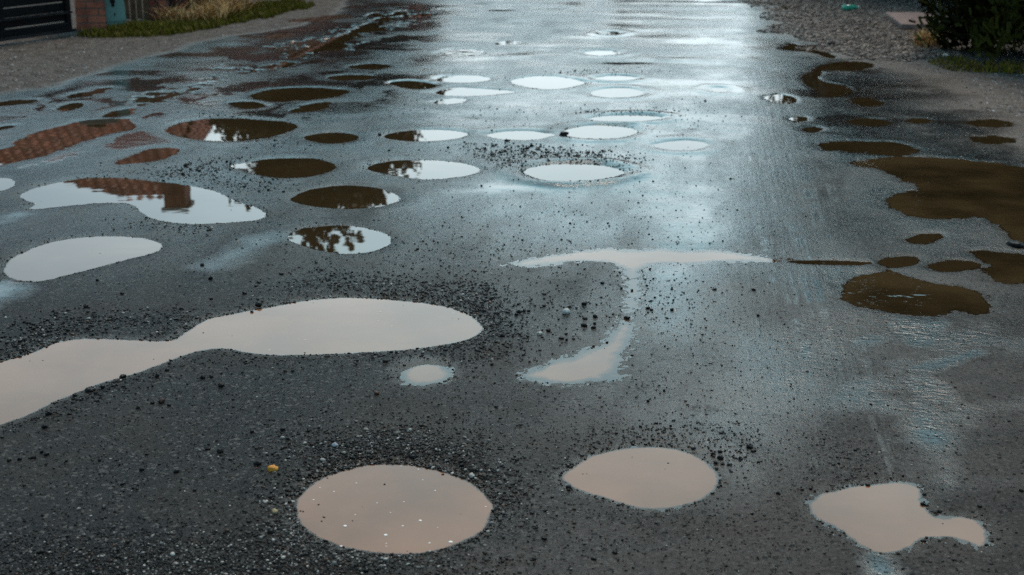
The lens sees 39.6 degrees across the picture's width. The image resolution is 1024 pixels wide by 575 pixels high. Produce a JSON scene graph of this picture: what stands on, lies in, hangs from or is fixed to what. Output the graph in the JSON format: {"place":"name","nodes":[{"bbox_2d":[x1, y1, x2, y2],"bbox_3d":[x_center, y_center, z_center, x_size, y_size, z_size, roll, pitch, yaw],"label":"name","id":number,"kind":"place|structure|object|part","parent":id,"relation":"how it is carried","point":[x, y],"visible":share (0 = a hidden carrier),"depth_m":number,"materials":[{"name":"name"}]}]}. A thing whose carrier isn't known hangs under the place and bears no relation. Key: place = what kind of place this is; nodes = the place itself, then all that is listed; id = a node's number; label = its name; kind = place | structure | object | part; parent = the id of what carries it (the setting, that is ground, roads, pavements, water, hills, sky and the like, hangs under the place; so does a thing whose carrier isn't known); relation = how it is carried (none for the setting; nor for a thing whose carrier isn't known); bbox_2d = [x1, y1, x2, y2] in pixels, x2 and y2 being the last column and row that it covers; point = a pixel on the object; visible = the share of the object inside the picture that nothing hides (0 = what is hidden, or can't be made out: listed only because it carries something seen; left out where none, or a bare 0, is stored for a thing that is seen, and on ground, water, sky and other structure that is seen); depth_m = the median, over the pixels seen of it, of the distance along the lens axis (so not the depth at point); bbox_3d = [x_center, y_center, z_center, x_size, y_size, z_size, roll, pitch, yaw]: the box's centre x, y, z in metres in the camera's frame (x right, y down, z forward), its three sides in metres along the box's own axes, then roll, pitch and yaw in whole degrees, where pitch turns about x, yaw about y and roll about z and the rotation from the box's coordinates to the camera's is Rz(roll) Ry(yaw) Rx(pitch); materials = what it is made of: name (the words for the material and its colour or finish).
{"place":"outdoors","nodes":[
{"label":"outdoors","id":0,"kind":"place"},
{"bbox_2d":[0,0,347,93],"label":"driveway","id":1,"kind":"structure","parent":0,"point":[320,8],"depth_m":13.46,"materials":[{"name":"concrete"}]},
{"bbox_2d":[0,0,75,41],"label":"sliding gate","id":2,"kind":"structure","parent":1,"relation":"on","point":[25,19],"depth_m":14.00,"materials":[{"name":"black metal"}]},
{"bbox_2d":[74,0,107,29],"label":"brick pillar","id":3,"kind":"structure","parent":1,"relation":"on","point":[90,13],"depth_m":14.92,"materials":[{"name":"red brick"}]},
{"bbox_2d":[104,0,125,26],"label":"utility cabinet","id":4,"kind":"object","parent":1,"relation":"on","point":[115,11],"visible":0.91,"depth_m":15.07,"materials":[{"name":"teal metal"}]},
{"bbox_3d":[-4.228,-3.203,14.991,0.205,0.790,0.014,-8,18,-14],"label":"door","id":5,"kind":"part","parent":4,"relation":"part of","materials":[{"name":"teal paint"}]},
{"bbox_2d":[124,0,148,20],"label":"plank fence panel","id":6,"kind":"object","parent":1,"relation":"on","point":[140,12],"visible":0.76,"depth_m":15.87,"materials":[{"name":"grey wood"}]},
{"bbox_2d":[148,0,169,18],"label":"brick pillar","id":7,"kind":"structure","parent":1,"relation":"on","point":[153,5],"depth_m":16.03,"materials":[{"name":"red brick"}]},
{"bbox_2d":[149,1,203,22],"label":"dry grass clump","id":8,"kind":"object","parent":1,"relation":"on","point":[181,14],"visible":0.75,"depth_m":15.58,"materials":[{"name":"plant"}]},
{"bbox_2d":[155,0,197,13],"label":"bare shrub","id":9,"kind":"object","parent":1,"relation":"on","point":[179,3],"visible":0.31,"depth_m":16.06,"materials":[{"name":"brown plant"}]},
{"bbox_2d":[174,0,228,10],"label":"brick garden wall","id":10,"kind":"structure","parent":1,"relation":"on","point":[179,7],"depth_m":16.48,"materials":[{"name":"brick"}]},
{"bbox_2d":[184,0,229,12],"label":"dry grass clump","id":11,"kind":"object","parent":1,"relation":"on","point":[200,2],"visible":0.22,"depth_m":16.71,"materials":[{"name":"plant"}]},
{"bbox_2d":[188,0,258,20],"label":"dry grass clump","id":12,"kind":"object","parent":1,"relation":"on","point":[226,7],"visible":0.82,"depth_m":16.10,"materials":[{"name":"plant"}]},
{"bbox_2d":[287,14,348,21],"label":"puddle","id":13,"kind":"object","parent":1,"relation":"on","point":[331,17],"visible":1,"depth_m":16.25,"materials":[{"name":"liquid"}]},
{"bbox_2d":[77,0,314,37],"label":"grass","id":14,"kind":"structure","parent":0,"point":[266,9],"depth_m":15.11,"materials":[{"name":"green plant"}]},
{"bbox_2d":[0,0,1023,574],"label":"road","id":15,"kind":"structure","parent":0,"point":[696,52],"depth_m":5.50,"materials":[{"name":"grey asphalt"}]},
{"bbox_2d":[0,126,13,129],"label":"puddle","id":16,"kind":"object","parent":15,"relation":"on","point":[3,127],"visible":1,"depth_m":9.18,"materials":[{"name":"liquid"}]},
{"bbox_2d":[0,178,14,190],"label":"puddle","id":17,"kind":"object","parent":15,"relation":"on","point":[5,183],"visible":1,"depth_m":7.50,"materials":[{"name":"liquid"}]},
{"bbox_2d":[0,100,36,105],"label":"puddle","id":18,"kind":"object","parent":15,"relation":"on","point":[13,102],"visible":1,"depth_m":10.20,"materials":[{"name":"liquid"}]},
{"bbox_2d":[0,119,135,164],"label":"puddle","id":19,"kind":"object","parent":15,"relation":"on","point":[40,143],"visible":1,"depth_m":8.83,"materials":[{"name":"liquid"}]},
{"bbox_2d":[58,103,82,110],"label":"puddle","id":20,"kind":"object","parent":15,"relation":"on","point":[71,106],"visible":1,"depth_m":10.02,"materials":[{"name":"liquid"}]},
{"bbox_2d":[4,237,161,280],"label":"puddle","id":21,"kind":"object","parent":15,"relation":"on","point":[52,260],"visible":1,"depth_m":6.08,"materials":[{"name":"liquid"}]},
{"bbox_2d":[67,87,112,97],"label":"puddle","id":22,"kind":"object","parent":15,"relation":"on","point":[90,93],"visible":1,"depth_m":10.62,"materials":[{"name":"liquid"}]},
{"bbox_2d":[85,387,94,391],"bbox_3d":[-1.326,0.322,4.465,0.032,0.018,0.028,0,16,0],"label":"stone","id":23,"kind":"object","parent":15,"relation":"on","point":[89,389],"visible":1,"depth_m":4.46,"materials":[{"name":"grey stone"}]},
{"bbox_2d":[102,109,134,117],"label":"puddle","id":24,"kind":"object","parent":15,"relation":"on","point":[120,113],"visible":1,"depth_m":9.73,"materials":[{"name":"liquid"}]},
{"bbox_2d":[119,374,126,378],"bbox_3d":[-1.257,0.288,4.590,0.023,0.016,0.029,0,16,0],"label":"asphalt crumb","id":25,"kind":"object","parent":15,"relation":"on","point":[121,376],"visible":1,"depth_m":4.58,"materials":[{"name":"grey asphalt"}]},
{"bbox_2d":[20,178,264,223],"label":"puddle","id":26,"kind":"object","parent":15,"relation":"on","point":[173,202],"visible":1,"depth_m":7.13,"materials":[{"name":"liquid"}]},
{"bbox_2d":[115,148,178,164],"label":"puddle","id":27,"kind":"object","parent":15,"relation":"on","point":[151,155],"visible":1,"depth_m":8.23,"materials":[{"name":"liquid"}]},
{"bbox_2d":[134,76,217,105],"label":"puddle","id":28,"kind":"object","parent":15,"relation":"on","point":[158,98],"visible":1,"depth_m":10.48,"materials":[{"name":"liquid"}]},
{"bbox_2d":[167,118,295,140],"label":"puddle","id":29,"kind":"object","parent":15,"relation":"on","point":[226,129],"visible":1,"depth_m":9.11,"materials":[{"name":"liquid"}]},
{"bbox_2d":[0,298,481,424],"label":"puddle","id":30,"kind":"object","parent":15,"relation":"on","point":[31,383],"visible":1,"depth_m":4.95,"materials":[{"name":"liquid"}]},
{"bbox_2d":[228,102,264,108],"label":"puddle","id":31,"kind":"object","parent":15,"relation":"on","point":[248,105],"visible":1,"depth_m":10.07,"materials":[{"name":"liquid"}]},
{"bbox_2d":[217,51,312,73],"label":"puddle","id":32,"kind":"object","parent":15,"relation":"on","point":[290,54],"visible":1,"depth_m":12.37,"materials":[{"name":"liquid"}]},
{"bbox_2d":[267,465,277,471],"bbox_3d":[-0.646,0.490,3.848,0.030,0.019,0.025,0,16,0],"label":"pebble","id":33,"kind":"object","parent":15,"relation":"on","point":[272,468],"visible":1,"depth_m":3.84,"materials":[{"name":"stone"}]},
{"bbox_2d":[264,33,292,38],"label":"puddle","id":34,"kind":"object","parent":15,"relation":"on","point":[278,35],"visible":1,"depth_m":14.51,"materials":[{"name":"liquid"}]},
{"bbox_2d":[231,158,335,177],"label":"puddle","id":35,"kind":"object","parent":15,"relation":"on","point":[290,167],"visible":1,"depth_m":7.92,"materials":[{"name":"liquid"}]},
{"bbox_2d":[250,87,347,101],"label":"puddle","id":36,"kind":"object","parent":15,"relation":"on","point":[290,94],"visible":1,"depth_m":10.57,"materials":[{"name":"liquid"}]},
{"bbox_2d":[290,102,330,111],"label":"puddle","id":37,"kind":"object","parent":15,"relation":"on","point":[312,107],"visible":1,"depth_m":9.98,"materials":[{"name":"liquid"}]},
{"bbox_2d":[305,133,358,142],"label":"puddle","id":38,"kind":"object","parent":15,"relation":"on","point":[332,137],"visible":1,"depth_m":8.83,"materials":[{"name":"liquid"}]},
{"bbox_2d":[289,226,389,253],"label":"puddle","id":39,"kind":"object","parent":15,"relation":"on","point":[345,239],"visible":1,"depth_m":6.35,"materials":[{"name":"liquid"}]},
{"bbox_2d":[291,186,398,208],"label":"puddle","id":40,"kind":"object","parent":15,"relation":"on","point":[349,197],"visible":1,"depth_m":7.18,"materials":[{"name":"liquid"}]},
{"bbox_2d":[268,11,433,53],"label":"puddle","id":41,"kind":"object","parent":15,"relation":"on","point":[332,44],"visible":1,"depth_m":14.24,"materials":[{"name":"liquid"}]},
{"bbox_2d":[327,75,375,80],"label":"puddle","id":42,"kind":"object","parent":15,"relation":"on","point":[350,77],"visible":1,"depth_m":11.47,"materials":[{"name":"liquid"}]},
{"bbox_2d":[348,64,389,68],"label":"puddle","id":43,"kind":"object","parent":15,"relation":"on","point":[370,66],"visible":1,"depth_m":12.14,"materials":[{"name":"liquid"}]},
{"bbox_2d":[297,465,492,553],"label":"puddle","id":44,"kind":"object","parent":15,"relation":"on","point":[451,507],"visible":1,"depth_m":3.64,"materials":[{"name":"liquid"}]},
{"bbox_2d":[390,81,435,88],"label":"puddle","id":45,"kind":"object","parent":15,"relation":"on","point":[412,85],"visible":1,"depth_m":11.09,"materials":[{"name":"liquid"}]},
{"bbox_2d":[368,160,478,178],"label":"puddle","id":46,"kind":"object","parent":15,"relation":"on","point":[421,169],"visible":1,"depth_m":7.86,"materials":[{"name":"liquid"}]},
{"bbox_2d":[384,130,467,140],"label":"puddle","id":47,"kind":"object","parent":15,"relation":"on","point":[424,135],"visible":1,"depth_m":8.90,"materials":[{"name":"liquid"}]},
{"bbox_2d":[406,365,446,382],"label":"puddle","id":48,"kind":"object","parent":15,"relation":"on","point":[425,374],"visible":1,"depth_m":4.62,"materials":[{"name":"liquid"}]},
{"bbox_2d":[434,98,465,103],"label":"puddle","id":49,"kind":"object","parent":15,"relation":"on","point":[452,101],"visible":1,"depth_m":10.24,"materials":[{"name":"liquid"}]},
{"bbox_2d":[439,49,484,55],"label":"puddle","id":50,"kind":"object","parent":15,"relation":"on","point":[461,52],"visible":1,"depth_m":13.11,"materials":[{"name":"liquid"}]},
{"bbox_2d":[437,75,489,82],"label":"puddle","id":51,"kind":"object","parent":15,"relation":"on","point":[463,78],"visible":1,"depth_m":11.36,"materials":[{"name":"liquid"}]},
{"bbox_2d":[436,87,513,95],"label":"puddle","id":52,"kind":"object","parent":15,"relation":"on","point":[460,91],"visible":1,"depth_m":10.67,"materials":[{"name":"liquid"}]},
{"bbox_2d":[495,41,520,44],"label":"puddle","id":53,"kind":"object","parent":15,"relation":"on","point":[508,42],"visible":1,"depth_m":13.81,"materials":[{"name":"liquid"}]},
{"bbox_2d":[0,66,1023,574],"bbox_3d":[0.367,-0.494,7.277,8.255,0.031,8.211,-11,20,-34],"label":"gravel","id":54,"kind":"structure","parent":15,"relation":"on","point":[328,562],"depth_m":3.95,"materials":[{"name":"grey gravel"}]},
{"bbox_2d":[0,10,1023,136],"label":"grit","id":55,"kind":"object","parent":15,"relation":"on","point":[313,11],"visible":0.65,"depth_m":12.04,"materials":[{"name":"gravel"}]},
{"bbox_2d":[486,131,554,139],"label":"puddle","id":56,"kind":"object","parent":15,"relation":"on","point":[522,135],"visible":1,"depth_m":8.90,"materials":[{"name":"liquid"}]},
{"bbox_2d":[511,76,583,88],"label":"puddle","id":57,"kind":"object","parent":15,"relation":"on","point":[546,82],"visible":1,"depth_m":11.19,"materials":[{"name":"liquid"}]},
{"bbox_2d":[559,131,568,135],"bbox_3d":[0.323,-0.953,8.867,0.067,0.044,0.059,0,16,0],"label":"stone","id":58,"kind":"object","parent":15,"relation":"on","point":[563,133],"visible":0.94,"depth_m":8.85,"materials":[{"name":"grey stone"}]},
{"bbox_2d":[562,308,569,313],"bbox_3d":[0.200,0.088,5.256,0.032,0.025,0.033,0,16,0],"label":"pebble","id":59,"kind":"object","parent":15,"relation":"on","point":[566,311],"visible":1,"depth_m":5.25,"materials":[{"name":"stone"}]},
{"bbox_2d":[524,164,623,180],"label":"puddle","id":60,"kind":"object","parent":15,"relation":"on","point":[566,172],"visible":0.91,"depth_m":7.78,"materials":[{"name":"liquid"}]},
{"bbox_2d":[565,125,636,138],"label":"puddle","id":61,"kind":"object","parent":15,"relation":"on","point":[601,131],"visible":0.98,"depth_m":9.00,"materials":[{"name":"liquid"}]},
{"bbox_2d":[585,51,619,55],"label":"puddle","id":62,"kind":"object","parent":15,"relation":"on","point":[599,53],"visible":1,"depth_m":13.03,"materials":[{"name":"liquid"}]},
{"bbox_2d":[603,32,619,34],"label":"puddle","id":63,"kind":"object","parent":15,"relation":"on","point":[611,33],"visible":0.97,"depth_m":14.70,"materials":[{"name":"liquid"}]},
{"bbox_2d":[596,76,636,80],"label":"puddle","id":64,"kind":"object","parent":15,"relation":"on","point":[616,78],"visible":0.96,"depth_m":11.41,"materials":[{"name":"liquid"}]},
{"bbox_2d":[591,88,643,97],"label":"puddle","id":65,"kind":"object","parent":15,"relation":"on","point":[616,92],"visible":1,"depth_m":10.67,"materials":[{"name":"liquid"}]},
{"bbox_2d":[591,115,660,120],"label":"puddle","id":66,"kind":"object","parent":15,"relation":"on","point":[626,118],"visible":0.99,"depth_m":9.52,"materials":[{"name":"liquid"}]},
{"bbox_2d":[563,448,716,507],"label":"puddle","id":67,"kind":"object","parent":15,"relation":"on","point":[644,477],"visible":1,"depth_m":3.83,"materials":[{"name":"liquid"}]},
{"bbox_2d":[521,249,768,381],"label":"puddle","id":68,"kind":"object","parent":15,"relation":"on","point":[595,363],"visible":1,"depth_m":5.92,"materials":[{"name":"liquid"}]},
{"bbox_2d":[655,141,708,149],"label":"puddle","id":69,"kind":"object","parent":15,"relation":"on","point":[684,145],"visible":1,"depth_m":8.57,"materials":[{"name":"liquid"}]},
{"bbox_2d":[712,88,726,91],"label":"puddle","id":70,"kind":"object","parent":15,"relation":"on","point":[719,90],"visible":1,"depth_m":10.77,"materials":[{"name":"liquid"}]},
{"bbox_2d":[746,443,752,448],"bbox_3d":[0.671,0.448,4.014,0.020,0.017,0.022,0,16,0],"label":"asphalt crumb","id":71,"kind":"object","parent":15,"relation":"on","point":[749,445],"visible":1,"depth_m":4.01,"materials":[{"name":"black asphalt"}]},
{"bbox_2d":[765,94,795,103],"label":"puddle","id":72,"kind":"object","parent":15,"relation":"on","point":[782,99],"visible":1,"depth_m":10.34,"materials":[{"name":"liquid"}]},
{"bbox_2d":[790,117,806,121],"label":"puddle","id":73,"kind":"object","parent":15,"relation":"on","point":[800,119],"visible":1,"depth_m":9.52,"materials":[{"name":"liquid"}]},
{"bbox_2d":[781,43,835,57],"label":"puddle","id":74,"kind":"object","parent":15,"relation":"on","point":[791,46],"visible":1,"depth_m":13.33,"materials":[{"name":"liquid"}]},
{"bbox_2d":[802,127,822,131],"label":"puddle","id":75,"kind":"object","parent":15,"relation":"on","point":[813,129],"visible":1,"depth_m":9.11,"materials":[{"name":"liquid"}]},
{"bbox_2d":[803,71,852,97],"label":"puddle","id":76,"kind":"object","parent":15,"relation":"on","point":[824,89],"visible":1,"depth_m":10.98,"materials":[{"name":"liquid"}]},
{"bbox_2d":[790,260,871,264],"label":"puddle","id":77,"kind":"object","parent":15,"relation":"on","point":[827,262],"visible":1,"depth_m":5.97,"materials":[{"name":"liquid"}]},
{"bbox_2d":[813,61,872,70],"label":"puddle","id":78,"kind":"object","parent":15,"relation":"on","point":[847,66],"visible":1,"depth_m":12.14,"materials":[{"name":"liquid"}]},
{"bbox_2d":[852,98,882,106],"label":"puddle","id":79,"kind":"object","parent":15,"relation":"on","point":[865,102],"visible":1,"depth_m":10.20,"materials":[{"name":"liquid"}]},
{"bbox_2d":[819,141,917,155],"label":"puddle","id":80,"kind":"object","parent":15,"relation":"on","point":[887,148],"visible":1,"depth_m":8.50,"materials":[{"name":"liquid"}]},
{"bbox_2d":[849,118,890,125],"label":"puddle","id":81,"kind":"object","parent":15,"relation":"on","point":[869,122],"visible":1,"depth_m":9.37,"materials":[{"name":"liquid"}]},
{"bbox_2d":[810,483,984,552],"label":"puddle","id":82,"kind":"object","parent":15,"relation":"on","point":[886,518],"visible":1,"depth_m":3.59,"materials":[{"name":"liquid"}]},
{"bbox_2d":[878,256,919,267],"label":"puddle","id":83,"kind":"object","parent":15,"relation":"on","point":[895,262],"visible":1,"depth_m":5.98,"materials":[{"name":"liquid"}]},
{"bbox_2d":[842,270,990,315],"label":"puddle","id":84,"kind":"object","parent":15,"relation":"on","point":[889,291],"visible":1,"depth_m":5.48,"materials":[{"name":"liquid"}]},
{"bbox_2d":[908,118,930,122],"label":"puddle","id":85,"kind":"object","parent":15,"relation":"on","point":[917,120],"visible":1,"depth_m":9.45,"materials":[{"name":"liquid"}]},
{"bbox_2d":[907,234,941,243],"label":"puddle","id":86,"kind":"object","parent":15,"relation":"on","point":[924,238],"visible":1,"depth_m":6.36,"materials":[{"name":"liquid"}]},
{"bbox_2d":[850,156,1023,242],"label":"puddle","id":87,"kind":"object","parent":15,"relation":"on","point":[949,188],"visible":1,"depth_m":7.36,"materials":[{"name":"liquid"}]},
{"bbox_2d":[928,260,980,271],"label":"puddle","id":88,"kind":"object","parent":15,"relation":"on","point":[951,266],"visible":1,"depth_m":5.92,"materials":[{"name":"liquid"}]},
{"bbox_2d":[966,119,1011,126],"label":"puddle","id":89,"kind":"object","parent":15,"relation":"on","point":[990,123],"visible":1,"depth_m":9.33,"materials":[{"name":"liquid"}]},
{"bbox_2d":[971,135,1015,143],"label":"puddle","id":90,"kind":"object","parent":15,"relation":"on","point":[992,139],"visible":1,"depth_m":8.76,"materials":[{"name":"liquid"}]},
{"bbox_2d":[972,250,1023,283],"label":"puddle","id":91,"kind":"object","parent":15,"relation":"on","point":[1006,268],"visible":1,"depth_m":5.92,"materials":[{"name":"liquid"}]},
{"bbox_2d":[1005,240,1023,247],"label":"stone","id":92,"kind":"object","parent":15,"relation":"on","point":[1015,243],"visible":1,"depth_m":6.20,"materials":[{"name":"grey stone"}]},
{"bbox_2d":[754,0,1023,140],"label":"road shoulder","id":93,"kind":"object","parent":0,"point":[991,100],"visible":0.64,"depth_m":12.02},
{"bbox_2d":[779,6,799,9],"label":"puddle","id":94,"kind":"object","parent":93,"relation":"on","point":[785,8],"visible":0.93,"depth_m":17.49,"materials":[{"name":"liquid"}]},
{"bbox_2d":[842,5,859,9],"bbox_3d":[4.093,-3.382,17.181,0.220,0.066,0.066,-4,17,-14],"label":"plastic bottle","id":95,"kind":"object","parent":93,"relation":"on","point":[849,7],"visible":1,"depth_m":17.15,"materials":[{"name":"teal plastic"}]},
{"bbox_2d":[742,0,962,61],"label":"pebbles","id":96,"kind":"object","parent":93,"relation":"on","point":[899,43],"visible":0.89,"depth_m":14.90,"materials":[{"name":"gravel"}]},
{"bbox_2d":[886,12,933,29],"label":"paving slab","id":97,"kind":"structure","parent":93,"relation":"on","point":[900,20],"depth_m":15.58,"materials":[{"name":"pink concrete"}]},
{"bbox_2d":[909,27,938,47],"bbox_3d":[4.026,-2.432,13.751,0.542,0.157,0.998,5,17,17],"label":"dry grass clump","id":98,"kind":"object","parent":93,"relation":"on","point":[927,37],"visible":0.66,"depth_m":13.56,"materials":[{"name":"plant"}]},
{"bbox_2d":[922,42,960,50],"bbox_3d":[4.054,-2.239,13.352,0.411,0.143,0.408,4,17,13],"label":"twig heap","id":99,"kind":"object","parent":93,"relation":"on","point":[940,46],"visible":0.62,"depth_m":13.27,"materials":[{"name":"brown plant"}]},
{"bbox_2d":[909,0,1023,57],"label":"conifer bush","id":100,"kind":"object","parent":93,"relation":"on","point":[936,26],"visible":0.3,"depth_m":13.14,"materials":[{"name":"green plant"}]},
{"bbox_2d":[928,54,1023,73],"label":"grass","id":101,"kind":"structure","parent":93,"relation":"on","point":[990,67],"depth_m":12.00,"materials":[{"name":"green plant"}]},
{"bbox_2d":[942,0,1023,62],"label":"conifer bush","id":102,"kind":"object","parent":93,"relation":"on","point":[984,13],"visible":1,"depth_m":12.30,"materials":[{"name":"green plant"}]},
{"bbox_2d":[981,50,1023,63],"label":"twig heap","id":103,"kind":"object","parent":93,"relation":"on","point":[997,61],"visible":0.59,"depth_m":12.43,"materials":[{"name":"brown plant"}]}
]}

